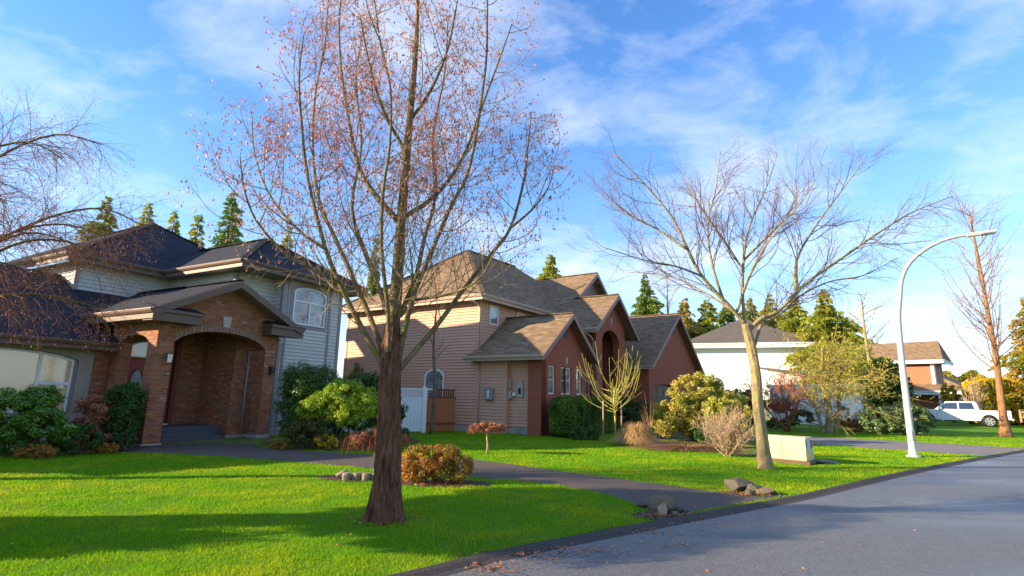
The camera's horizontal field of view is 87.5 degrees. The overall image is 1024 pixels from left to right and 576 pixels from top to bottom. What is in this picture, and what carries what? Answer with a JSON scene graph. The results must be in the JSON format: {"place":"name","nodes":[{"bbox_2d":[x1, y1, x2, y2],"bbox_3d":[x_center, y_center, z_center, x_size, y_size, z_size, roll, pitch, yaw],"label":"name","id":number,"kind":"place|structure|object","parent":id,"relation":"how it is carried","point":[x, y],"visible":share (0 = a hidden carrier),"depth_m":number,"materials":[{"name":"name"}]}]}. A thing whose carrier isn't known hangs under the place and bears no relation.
{"place":"outdoors","nodes":[
{"label":"outdoors","id":0,"kind":"place"},
{"bbox_2d":[123,445,779,516],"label":"driveway","id":1,"kind":"structure","parent":0,"point":[630,491],"depth_m":11.00,"materials":[{"name":"asphalt"}]},
{"bbox_2d":[0,419,1023,575],"bbox_3d":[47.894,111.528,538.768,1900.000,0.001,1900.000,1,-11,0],"label":"ground","id":2,"kind":"structure","parent":0,"point":[962,427],"depth_m":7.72,"materials":[{"name":"plant"}]},
{"bbox_2d":[12,443,59,458],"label":"shrub","id":3,"kind":"object","parent":2,"relation":"on","point":[49,451],"visible":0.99,"depth_m":12.16,"materials":[{"name":"brown plant"}]},
{"bbox_2d":[0,442,149,456],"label":"planting bed","id":4,"kind":"object","parent":2,"relation":"on","point":[129,448],"visible":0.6,"depth_m":14.09,"materials":[{"name":"brown soil"}]},
{"bbox_2d":[0,385,78,455],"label":"rhododendron","id":5,"kind":"object","parent":4,"relation":"on","point":[40,416],"visible":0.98,"depth_m":12.60,"materials":[{"name":"green plant"}]},
{"bbox_2d":[45,421,106,454],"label":"round shrub","id":6,"kind":"object","parent":4,"relation":"on","point":[97,440],"visible":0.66,"depth_m":13.03,"materials":[{"name":"green plant"}]},
{"bbox_2d":[71,394,120,449],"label":"dark shrub","id":7,"kind":"object","parent":4,"relation":"on","point":[97,416],"visible":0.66,"depth_m":14.35,"materials":[{"name":"brown plant"}]},
{"bbox_2d":[93,442,119,453],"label":"shrub","id":8,"kind":"object","parent":4,"relation":"on","point":[106,448],"visible":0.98,"depth_m":13.37,"materials":[{"name":"brown plant"}]},
{"bbox_2d":[88,381,147,446],"bbox_3d":[-10.979,3.521,14.896,1.222,1.865,1.344,-10,-16,43],"label":"dark shrub","id":9,"kind":"object","parent":4,"relation":"on","point":[119,393],"visible":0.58,"depth_m":14.82,"materials":[{"name":"green plant"}]},
{"bbox_2d":[109,396,138,450],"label":"conical shrub","id":10,"kind":"object","parent":4,"relation":"on","point":[130,426],"visible":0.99,"depth_m":14.09,"materials":[{"name":"green plant"}]},
{"bbox_2d":[0,83,188,381],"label":"weeping tree","id":11,"kind":"object","parent":2,"relation":"on","point":[59,238],"visible":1,"depth_m":10.47,"materials":[{"name":"brown plant"}]},
{"bbox_2d":[76,196,118,240],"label":"conifer","id":12,"kind":"object","parent":2,"relation":"on","point":[107,221],"visible":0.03,"depth_m":35.20,"materials":[{"name":"green plant"}]},
{"bbox_2d":[131,202,156,227],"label":"conifer","id":13,"kind":"object","parent":2,"relation":"on","point":[150,208],"depth_m":39.66,"materials":[{"name":"green plant"}]},
{"bbox_2d":[166,210,180,234],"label":"conifer","id":14,"kind":"object","parent":2,"relation":"on","point":[173,216],"depth_m":41.70,"materials":[{"name":"green plant"}]},
{"bbox_2d":[0,223,367,445],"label":"porch house","id":15,"kind":"structure","parent":2,"relation":"on","point":[209,355],"depth_m":18.90,"materials":[{"name":"red brick"}]},
{"bbox_2d":[0,347,77,413],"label":"window","id":16,"kind":"structure","parent":15,"relation":"in","point":[16,372],"depth_m":15.37,"materials":[{"name":"glass"}]},
{"bbox_2d":[126,360,144,389],"bbox_3d":[-12.521,3.443,17.713,0.090,2.090,0.780,-5,-13,28],"label":"door","id":17,"kind":"structure","parent":15,"relation":"in","point":[136,368],"depth_m":17.81,"materials":[{"name":"red paint"}]},
{"bbox_2d":[131,341,173,358],"bbox_3d":[-12.342,2.121,18.311,0.050,0.565,1.460,-5,-13,28],"label":"transom window","id":18,"kind":"structure","parent":15,"relation":"in","point":[139,349],"depth_m":18.00,"materials":[{"name":"glass"}]},
{"bbox_2d":[163,362,172,422],"bbox_3d":[-12.164,3.584,18.377,0.075,2.090,0.680,-5,-13,28],"label":"door","id":19,"kind":"structure","parent":15,"relation":"in","point":[171,362],"depth_m":18.64,"materials":[{"name":"red paint"}]},
{"bbox_2d":[289,285,328,331],"bbox_3d":[-8.347,0.800,22.077,0.070,1.795,1.900,-5,-13,28],"label":"window","id":20,"kind":"structure","parent":15,"relation":"in","point":[298,288],"depth_m":22.04,"materials":[{"name":"glass"}]},
{"bbox_2d":[187,214,204,246],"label":"conifer","id":21,"kind":"object","parent":2,"relation":"on","point":[191,233],"visible":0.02,"depth_m":41.60,"materials":[{"name":"green plant"}]},
{"bbox_2d":[154,437,290,448],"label":"walkway","id":22,"kind":"structure","parent":2,"relation":"on","point":[193,445],"depth_m":16.19,"materials":[{"name":"concrete"}]},
{"bbox_2d":[207,193,243,247],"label":"conifer","id":23,"kind":"object","parent":2,"relation":"on","point":[232,219],"visible":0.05,"depth_m":37.39,"materials":[{"name":"green plant"}]},
{"bbox_2d":[281,227,293,250],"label":"conifer","id":24,"kind":"object","parent":2,"relation":"on","point":[286,241],"depth_m":43.54,"materials":[{"name":"green plant"}]},
{"bbox_2d":[260,435,420,450],"bbox_3d":[-5.549,5.181,18.112,4.900,0.001,6.400,1,-11,0],"label":"planting bed","id":25,"kind":"object","parent":2,"relation":"on","point":[344,444],"visible":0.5,"depth_m":16.53,"materials":[{"name":"brown soil"}]},
{"bbox_2d":[270,438,294,449],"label":"shrub","id":26,"kind":"object","parent":25,"relation":"on","point":[275,445],"visible":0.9,"depth_m":15.09,"materials":[{"name":"brown plant"}]},
{"bbox_2d":[283,418,328,448],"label":"olive shrub","id":27,"kind":"object","parent":25,"relation":"on","point":[290,431],"visible":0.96,"depth_m":15.29,"materials":[{"name":"green plant"}]},
{"bbox_2d":[270,360,342,444],"bbox_3d":[-6.369,3.555,16.691,2.190,2.684,1.724,1,-11,0],"label":"juniper","id":28,"kind":"object","parent":25,"relation":"on","point":[299,385],"visible":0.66,"depth_m":16.52,"materials":[{"name":"plant"}]},
{"bbox_2d":[313,434,338,449],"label":"shrub","id":29,"kind":"object","parent":25,"relation":"on","point":[325,443],"visible":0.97,"depth_m":15.31,"materials":[{"name":"green plant"}]},
{"bbox_2d":[294,378,377,447],"bbox_3d":[-5.127,3.746,16.031,2.715,2.104,1.435,1,-11,0],"label":"lime shrub","id":30,"kind":"object","parent":25,"relation":"on","point":[359,401],"visible":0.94,"depth_m":15.77,"materials":[{"name":"green plant"}]},
{"bbox_2d":[321,370,408,438],"bbox_3d":[-5.678,4.233,19.527,3.761,2.517,2.007,1,-11,0],"label":"dark shrub","id":31,"kind":"object","parent":25,"relation":"on","point":[369,380],"visible":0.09,"depth_m":19.34,"materials":[{"name":"green plant"}]},
{"bbox_2d":[354,418,409,442],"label":"dark shrub","id":32,"kind":"object","parent":25,"relation":"on","point":[372,422],"visible":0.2,"depth_m":16.19,"materials":[{"name":"green plant"}]},
{"bbox_2d":[345,237,380,377],"bbox_3d":[-7.856,2.527,30.075,2.660,11.189,2.524,7,-13,-28],"label":"conifer","id":33,"kind":"object","parent":2,"relation":"on","point":[371,290],"visible":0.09,"depth_m":30.50,"materials":[{"name":"green plant"}]},
{"bbox_2d":[168,0,581,524],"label":"street tree","id":34,"kind":"object","parent":2,"relation":"on","point":[385,502],"visible":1,"depth_m":7.63,"materials":[{"name":"brown plant"}]},
{"bbox_2d":[328,386,432,432],"bbox_3d":[-6.072,5.003,22.151,5.628,1.950,0.100,6,-12,-24],"label":"lattice fence","id":35,"kind":"object","parent":2,"relation":"on","point":[413,421],"visible":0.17,"depth_m":22.93,"materials":[{"name":"white paint"}]},
{"bbox_2d":[424,388,455,431],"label":"wooden gate","id":36,"kind":"structure","parent":35,"relation":"attached to","point":[444,417],"depth_m":23.47,"materials":[{"name":"orange wood"}]},
{"bbox_2d":[423,303,455,434],"bbox_3d":[-3.219,3.210,22.501,1.237,5.723,1.420,-5,-13,27],"label":"bare tree","id":37,"kind":"object","parent":2,"relation":"on","point":[434,391],"visible":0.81,"depth_m":22.35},
{"bbox_2d":[468,421,508,453],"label":"umbrella tree","id":38,"kind":"object","parent":2,"relation":"on","point":[485,427],"visible":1,"depth_m":15.11,"materials":[{"name":"pink plant"}]},
{"bbox_2d":[342,244,704,435],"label":"gabled house","id":39,"kind":"structure","parent":2,"relation":"on","point":[513,360],"depth_m":26.60,"materials":[{"name":"beige"}]},
{"bbox_2d":[423,368,444,396],"bbox_3d":[-3.765,4.821,25.758,1.350,1.924,0.050,-7,-14,33],"label":"window","id":40,"kind":"structure","parent":39,"relation":"in","point":[428,379],"depth_m":25.82,"materials":[{"name":"glass"}]},
{"bbox_2d":[488,304,498,326],"bbox_3d":[-0.874,1.341,25.903,0.050,1.050,0.840,-7,-14,33],"label":"window","id":41,"kind":"structure","parent":39,"relation":"in","point":[496,311],"depth_m":25.86,"materials":[{"name":"glass"}]},
{"bbox_2d":[548,366,553,393],"bbox_3d":[1.663,4.020,23.423,0.050,1.210,0.600,-7,-14,33],"label":"window","id":42,"kind":"structure","parent":39,"relation":"in","point":[550,368],"depth_m":23.50,"materials":[{"name":"glass"}]},
{"bbox_2d":[561,367,569,393],"bbox_3d":[2.396,4.251,24.495,0.050,1.210,1.000,-7,-14,33],"label":"window","id":43,"kind":"structure","parent":39,"relation":"in","point":[562,368],"depth_m":24.66,"materials":[{"name":"glass"}]},
{"bbox_2d":[576,369,579,394],"bbox_3d":[3.111,4.477,25.546,0.050,1.210,0.580,-7,-14,33],"label":"window","id":44,"kind":"structure","parent":39,"relation":"in","point":[577,370],"depth_m":25.62,"materials":[{"name":"glass"}]},
{"bbox_2d":[653,384,674,405],"bbox_3d":[9.632,7.356,34.076,0.065,2.650,5.000,-7,-14,33],"label":"window","id":45,"kind":"structure","parent":39,"relation":"in","point":[659,391],"depth_m":33.83,"materials":[{"name":"glass"}]},
{"bbox_2d":[534,254,561,278],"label":"conifer","id":46,"kind":"object","parent":2,"relation":"on","point":[549,270],"visible":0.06,"depth_m":61.22,"materials":[{"name":"green plant"}]},
{"bbox_2d":[317,474,788,519],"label":"bare soil","id":47,"kind":"structure","parent":2,"relation":"on","point":[646,516],"depth_m":9.22,"materials":[{"name":"soil"}]},
{"bbox_2d":[322,475,372,480],"bbox_3d":[-2.941,3.657,10.321,1.440,0.001,0.840,1,-11,0],"label":"planting bed","id":48,"kind":"object","parent":47,"relation":"on","point":[331,477],"visible":0.38,"depth_m":10.14,"materials":[{"name":"brown soil"}]},
{"bbox_2d":[340,426,411,472],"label":"umbrella tree","id":49,"kind":"object","parent":48,"relation":"on","point":[361,439],"visible":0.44,"depth_m":10.37,"materials":[{"name":"brown plant"}]},
{"bbox_2d":[361,472,370,480],"bbox_3d":[-2.738,3.571,10.053,0.171,0.185,0.180,7,-12,-24],"label":"log edging","id":50,"kind":"object","parent":47,"relation":"on","point":[366,476],"visible":0.85,"depth_m":9.99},
{"bbox_2d":[2,473,777,568],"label":"mulch litter","id":51,"kind":"object","parent":47,"relation":"on","point":[426,518],"visible":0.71,"depth_m":7.42,"materials":[{"name":"brown plant"}]},
{"bbox_2d":[401,479,489,486],"bbox_3d":[-1.396,3.599,9.894,2.000,0.001,0.840,1,-11,0],"label":"planting bed","id":52,"kind":"object","parent":47,"relation":"on","point":[467,483],"visible":0.48,"depth_m":9.82,"materials":[{"name":"brown soil"}]},
{"bbox_2d":[401,443,476,483],"bbox_3d":[-1.389,3.269,9.954,1.537,0.774,0.788,1,-11,0],"label":"orange bush","id":53,"kind":"object","parent":52,"relation":"on","point":[449,461],"visible":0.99,"depth_m":9.80,"materials":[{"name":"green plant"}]},
{"bbox_2d":[658,503,666,515],"bbox_3d":[2.103,3.132,7.492,0.135,0.240,0.118,1,-11,0],"label":"rock","id":54,"kind":"object","parent":47,"relation":"on","point":[662,508],"visible":0.69,"depth_m":7.46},
{"bbox_2d":[649,494,676,512],"bbox_3d":[2.192,3.147,7.736,0.391,0.294,0.343,1,-11,0],"label":"rock","id":55,"kind":"object","parent":47,"relation":"on","point":[655,501],"visible":0.7,"depth_m":7.69,"materials":[{"name":"stone"}]},
{"bbox_2d":[724,478,752,491],"bbox_3d":[4.139,3.613,9.723,0.470,0.288,0.406,5,-12,-17],"label":"rock","id":56,"kind":"object","parent":47,"relation":"on","point":[736,484],"visible":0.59,"depth_m":9.63,"materials":[{"name":"stone"}]},
{"bbox_2d":[745,483,761,491],"bbox_3d":[4.326,3.583,9.536,0.329,0.193,0.238,1,-11,0],"label":"rock","id":57,"kind":"object","parent":47,"relation":"on","point":[752,487],"visible":0.54,"depth_m":9.49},
{"bbox_2d":[755,486,776,494],"bbox_3d":[4.451,3.564,9.380,0.335,0.176,0.234,-4,-13,25],"label":"rock","id":58,"kind":"object","parent":47,"relation":"on","point":[767,490],"visible":0.75,"depth_m":9.31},
{"bbox_2d":[548,395,613,437],"bbox_3d":[3.162,5.606,23.594,1.358,1.720,5.036,-6,-14,32],"label":"hedge","id":59,"kind":"object","parent":2,"relation":"on","point":[566,416],"visible":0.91,"depth_m":22.16,"materials":[{"name":"green plant"}]},
{"bbox_2d":[568,426,599,439],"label":"shrub","id":60,"kind":"object","parent":2,"relation":"on","point":[575,434],"visible":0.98,"depth_m":20.54,"materials":[{"name":"green plant"}]},
{"bbox_2d":[578,342,641,441],"bbox_3d":[3.773,3.821,19.786,2.492,3.699,2.753,1,-11,0],"label":"staked tree","id":61,"kind":"object","parent":2,"relation":"on","point":[614,403],"visible":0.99,"depth_m":20.03,"materials":[{"name":"plant"}]},
{"bbox_2d":[615,397,650,429],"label":"dark shrub","id":62,"kind":"object","parent":2,"relation":"on","point":[634,415],"visible":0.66,"depth_m":26.64,"materials":[{"name":"green plant"}]},
{"bbox_2d":[630,274,664,315],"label":"conifer","id":63,"kind":"object","parent":2,"relation":"on","point":[649,305],"visible":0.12,"depth_m":58.23,"materials":[{"name":"green plant"}]},
{"bbox_2d":[657,273,689,325],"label":"bare tree","id":64,"kind":"object","parent":2,"relation":"on","point":[667,304],"visible":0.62,"depth_m":59.03,"materials":[{"name":"brown plant"}]},
{"bbox_2d":[677,297,707,338],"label":"conifer","id":65,"kind":"object","parent":2,"relation":"on","point":[690,322],"visible":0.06,"depth_m":61.99,"materials":[{"name":"green plant"}]},
{"bbox_2d":[647,432,756,455],"bbox_3d":[7.278,6.182,21.866,4.571,0.001,12.494,-1,-12,11],"label":"planting bed","id":66,"kind":"object","parent":2,"relation":"on","point":[679,434],"visible":0.11,"depth_m":20.19,"materials":[{"name":"brown soil"}]},
{"bbox_2d":[625,442,747,453],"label":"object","id":67,"kind":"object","parent":66,"relation":"on","point":[691,446],"depth_m":17.18,"materials":[{"name":"soil"}]},
{"bbox_2d":[649,371,752,440],"bbox_3d":[7.442,4.669,21.160,4.195,2.813,2.232,1,-11,0],"label":"rhododendron","id":68,"kind":"object","parent":66,"relation":"on","point":[679,413],"visible":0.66,"depth_m":20.86,"materials":[{"name":"yellow plant"}]},
{"bbox_2d":[693,422,719,445],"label":"shrub","id":69,"kind":"object","parent":66,"relation":"on","point":[699,435],"visible":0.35,"depth_m":18.20,"materials":[{"name":"green plant"}]},
{"bbox_2d":[701,395,755,443],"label":"yellow shrub","id":70,"kind":"object","parent":66,"relation":"on","point":[720,402],"visible":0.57,"depth_m":19.64,"materials":[{"name":"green plant"}]},
{"bbox_2d":[690,299,721,337],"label":"conifer","id":71,"kind":"object","parent":2,"relation":"on","point":[708,321],"visible":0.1,"depth_m":62.25,"materials":[{"name":"green plant"}]},
{"bbox_2d":[714,306,735,325],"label":"conifer","id":72,"kind":"object","parent":2,"relation":"on","point":[728,316],"visible":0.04,"depth_m":64.50,"materials":[{"name":"green plant"}]},
{"bbox_2d":[690,401,765,456],"bbox_3d":[6.416,4.125,15.738,1.978,1.612,1.842,1,-11,0],"label":"twiggy shrub","id":73,"kind":"object","parent":2,"relation":"on","point":[729,434],"visible":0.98,"depth_m":15.57,"materials":[{"name":"plant"}]},
{"bbox_2d":[739,296,761,323],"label":"conifer","id":74,"kind":"object","parent":2,"relation":"on","point":[749,316],"visible":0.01,"depth_m":66.67,"materials":[{"name":"green plant"}]},
{"bbox_2d":[691,320,820,418],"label":"white house","id":75,"kind":"structure","parent":2,"relation":"on","point":[721,352],"depth_m":49.80,"materials":[{"name":"paint"}]},
{"bbox_2d":[727,388,814,428],"bbox_3d":[15.261,7.271,32.296,6.195,2.455,2.135,1,-11,0],"label":"dark shrub","id":76,"kind":"object","parent":2,"relation":"on","point":[772,425],"visible":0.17,"depth_m":31.98,"materials":[{"name":"green plant"}]},
{"bbox_2d":[759,295,782,328],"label":"conifer","id":77,"kind":"object","parent":2,"relation":"on","point":[767,310],"visible":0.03,"depth_m":68.70,"materials":[{"name":"green plant"}]},
{"bbox_2d":[738,366,813,431],"bbox_3d":[14.290,6.008,28.972,4.347,3.495,3.565,5,-12,-20],"label":"red maple","id":78,"kind":"object","parent":2,"relation":"on","point":[777,404],"visible":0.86,"depth_m":28.61,"materials":[{"name":"plant"}]},
{"bbox_2d":[550,114,1009,469],"bbox_3d":[6.654,-0.387,13.921,12.006,9.943,5.502,1,-11,0],"label":"street tree","id":79,"kind":"object","parent":2,"relation":"on","point":[764,460],"visible":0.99,"depth_m":13.82,"materials":[{"name":"brown plant"}]},
{"bbox_2d":[754,434,818,464],"bbox_3d":[7.454,4.385,14.571,1.400,0.700,0.820,-10,-16,44],"label":"utility box","id":80,"kind":"object","parent":2,"relation":"on","point":[789,449],"visible":0.64,"depth_m":14.22,"materials":[{"name":"beige paint"}]},
{"bbox_2d":[775,293,836,375],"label":"conifer","id":81,"kind":"object","parent":2,"relation":"on","point":[797,314],"visible":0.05,"depth_m":64.02,"materials":[{"name":"green plant"}]},
{"bbox_2d":[814,459,838,464],"bbox_3d":[8.322,4.650,14.314,0.760,0.070,0.760,1,-11,0],"label":"manhole cover","id":82,"kind":"object","parent":2,"relation":"on","point":[828,462],"visible":0.73,"depth_m":14.05,"materials":[{"name":"metal"}]},
{"bbox_2d":[731,320,932,437],"bbox_3d":[17.368,5.185,29.353,8.403,7.172,8.886,9,-14,-33],"label":"multi stem tree","id":83,"kind":"object","parent":2,"relation":"on","point":[832,424],"visible":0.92,"depth_m":28.68,"materials":[{"name":"green plant"}]},
{"bbox_2d":[766,289,923,412],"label":"conifer","id":84,"kind":"object","parent":2,"relation":"on","point":[821,315],"visible":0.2,"depth_m":46.54,"materials":[{"name":"green plant"}]},
{"bbox_2d":[833,405,859,429],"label":"dark shrub","id":85,"kind":"object","parent":2,"relation":"on","point":[853,420],"visible":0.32,"depth_m":32.10,"materials":[{"name":"brown plant"}]},
{"bbox_2d":[840,418,871,431],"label":"shrub","id":86,"kind":"object","parent":2,"relation":"on","point":[859,427],"visible":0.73,"depth_m":30.18,"materials":[{"name":"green plant"}]},
{"bbox_2d":[837,317,877,344],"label":"conifer","id":87,"kind":"object","parent":2,"relation":"on","point":[859,338],"visible":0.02,"depth_m":71.35,"materials":[{"name":"green plant"}]},
{"bbox_2d":[842,282,902,417],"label":"bare tree","id":88,"kind":"object","parent":2,"relation":"on","point":[865,335],"visible":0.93,"depth_m":42.32,"materials":[{"name":"yellow plant"}]},
{"bbox_2d":[856,356,914,432],"bbox_3d":[21.299,6.016,30.474,2.908,4.353,2.197,-4,-12,23],"label":"holly tree","id":89,"kind":"object","parent":2,"relation":"on","point":[896,389],"visible":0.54,"depth_m":30.14,"materials":[{"name":"green plant"}]},
{"bbox_2d":[858,401,936,434],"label":"variegated shrub","id":90,"kind":"object","parent":2,"relation":"on","point":[923,415],"visible":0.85,"depth_m":27.48,"materials":[{"name":"green plant"}]},
{"bbox_2d":[862,341,961,420],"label":"rust red house","id":91,"kind":"structure","parent":2,"relation":"on","point":[926,361],"depth_m":56.41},
{"bbox_2d":[895,229,997,457],"bbox_3d":[13.701,1.688,16.661,3.126,7.006,0.393,-4,-12,23],"label":"street lamp","id":92,"kind":"object","parent":2,"relation":"on","point":[912,447],"visible":0.92,"depth_m":17.00,"materials":[{"name":"grey metal"}]},
{"bbox_2d":[937,382,961,422],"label":"shrub","id":93,"kind":"object","parent":2,"relation":"on","point":[944,391],"visible":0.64,"depth_m":48.12,"materials":[{"name":"green plant"}]},
{"bbox_2d":[943,370,962,381],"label":"conifer","id":94,"kind":"object","parent":2,"relation":"on","point":[948,374],"visible":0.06,"depth_m":102.92,"materials":[{"name":"yellow plant"}]},
{"bbox_2d":[917,168,1023,436],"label":"street tree","id":95,"kind":"object","parent":2,"relation":"on","point":[1004,429],"visible":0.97,"depth_m":29.11,"materials":[{"name":"orange plant"}]},
{"bbox_2d":[927,401,1014,426],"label":"pickup truck","id":96,"kind":"object","parent":2,"relation":"on","point":[960,410],"visible":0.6,"depth_m":41.16,"materials":[{"name":"white paint"}]},
{"bbox_2d":[959,369,988,381],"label":"conifer","id":97,"kind":"object","parent":2,"relation":"on","point":[969,374],"visible":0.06,"depth_m":103.64,"materials":[{"name":"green plant"}]},
{"bbox_2d":[959,376,991,425],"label":"bare shrub","id":98,"kind":"object","parent":2,"relation":"on","point":[977,399],"visible":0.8,"depth_m":43.30,"materials":[{"name":"plant"}]},
{"bbox_2d":[961,377,1023,424],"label":"hedge","id":99,"kind":"object","parent":2,"relation":"on","point":[1011,405],"visible":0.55,"depth_m":45.16,"materials":[{"name":"yellow plant"}]},
{"bbox_2d":[987,297,1023,421],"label":"conifer","id":100,"kind":"object","parent":2,"relation":"on","point":[1016,365],"visible":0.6,"depth_m":46.11,"materials":[{"name":"green plant"}]},
{"bbox_2d":[0,0,1023,378],"label":"sky","id":101,"kind":"structure","parent":0,"point":[947,76],"materials":[{"name":"blue"}]},
{"bbox_2d":[610,421,662,445],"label":"ornamental grass","id":102,"kind":"object","parent":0,"point":[635,434],"depth_m":18.58,"materials":[{"name":"plant"}]},
{"bbox_2d":[641,391,670,443],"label":"ornamental grass","id":103,"kind":"object","parent":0,"point":[648,425],"depth_m":19.31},
{"bbox_2d":[447,453,1023,575],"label":"road","id":104,"kind":"structure","parent":0,"point":[966,519],"depth_m":6.32,"materials":[{"name":"asphalt"}]},
{"bbox_2d":[459,506,918,573],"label":"fallen leaves","id":105,"kind":"object","parent":104,"relation":"on","point":[475,563],"visible":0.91,"depth_m":5.58,"materials":[{"name":"brown plant"}]},
{"bbox_2d":[385,450,1023,575],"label":"road edge lip","id":106,"kind":"object","parent":104,"relation":"on","point":[454,566],"visible":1,"depth_m":6.60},
{"bbox_2d":[760,367,872,424],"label":"white garage","id":107,"kind":"structure","parent":0,"point":[854,405],"depth_m":39.13,"materials":[{"name":"paint"}]},
{"bbox_2d":[845,394,863,423],"bbox_3d":[25.030,8.875,39.004,3.800,2.200,0.030,11,-15,-41],"label":"garage door","id":108,"kind":"structure","parent":107,"relation":"in","point":[853,405],"depth_m":38.87,"materials":[{"name":"white paint"}]},
{"bbox_2d":[750,434,1023,454],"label":"side driveway","id":109,"kind":"structure","parent":0,"point":[941,448],"depth_m":20.59,"materials":[{"name":"grey concrete"}]},
{"bbox_2d":[943,376,961,397],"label":"brown roofed house","id":110,"kind":"structure","parent":0,"point":[949,381],"depth_m":78.01,"materials":[{"name":"beige paint"}]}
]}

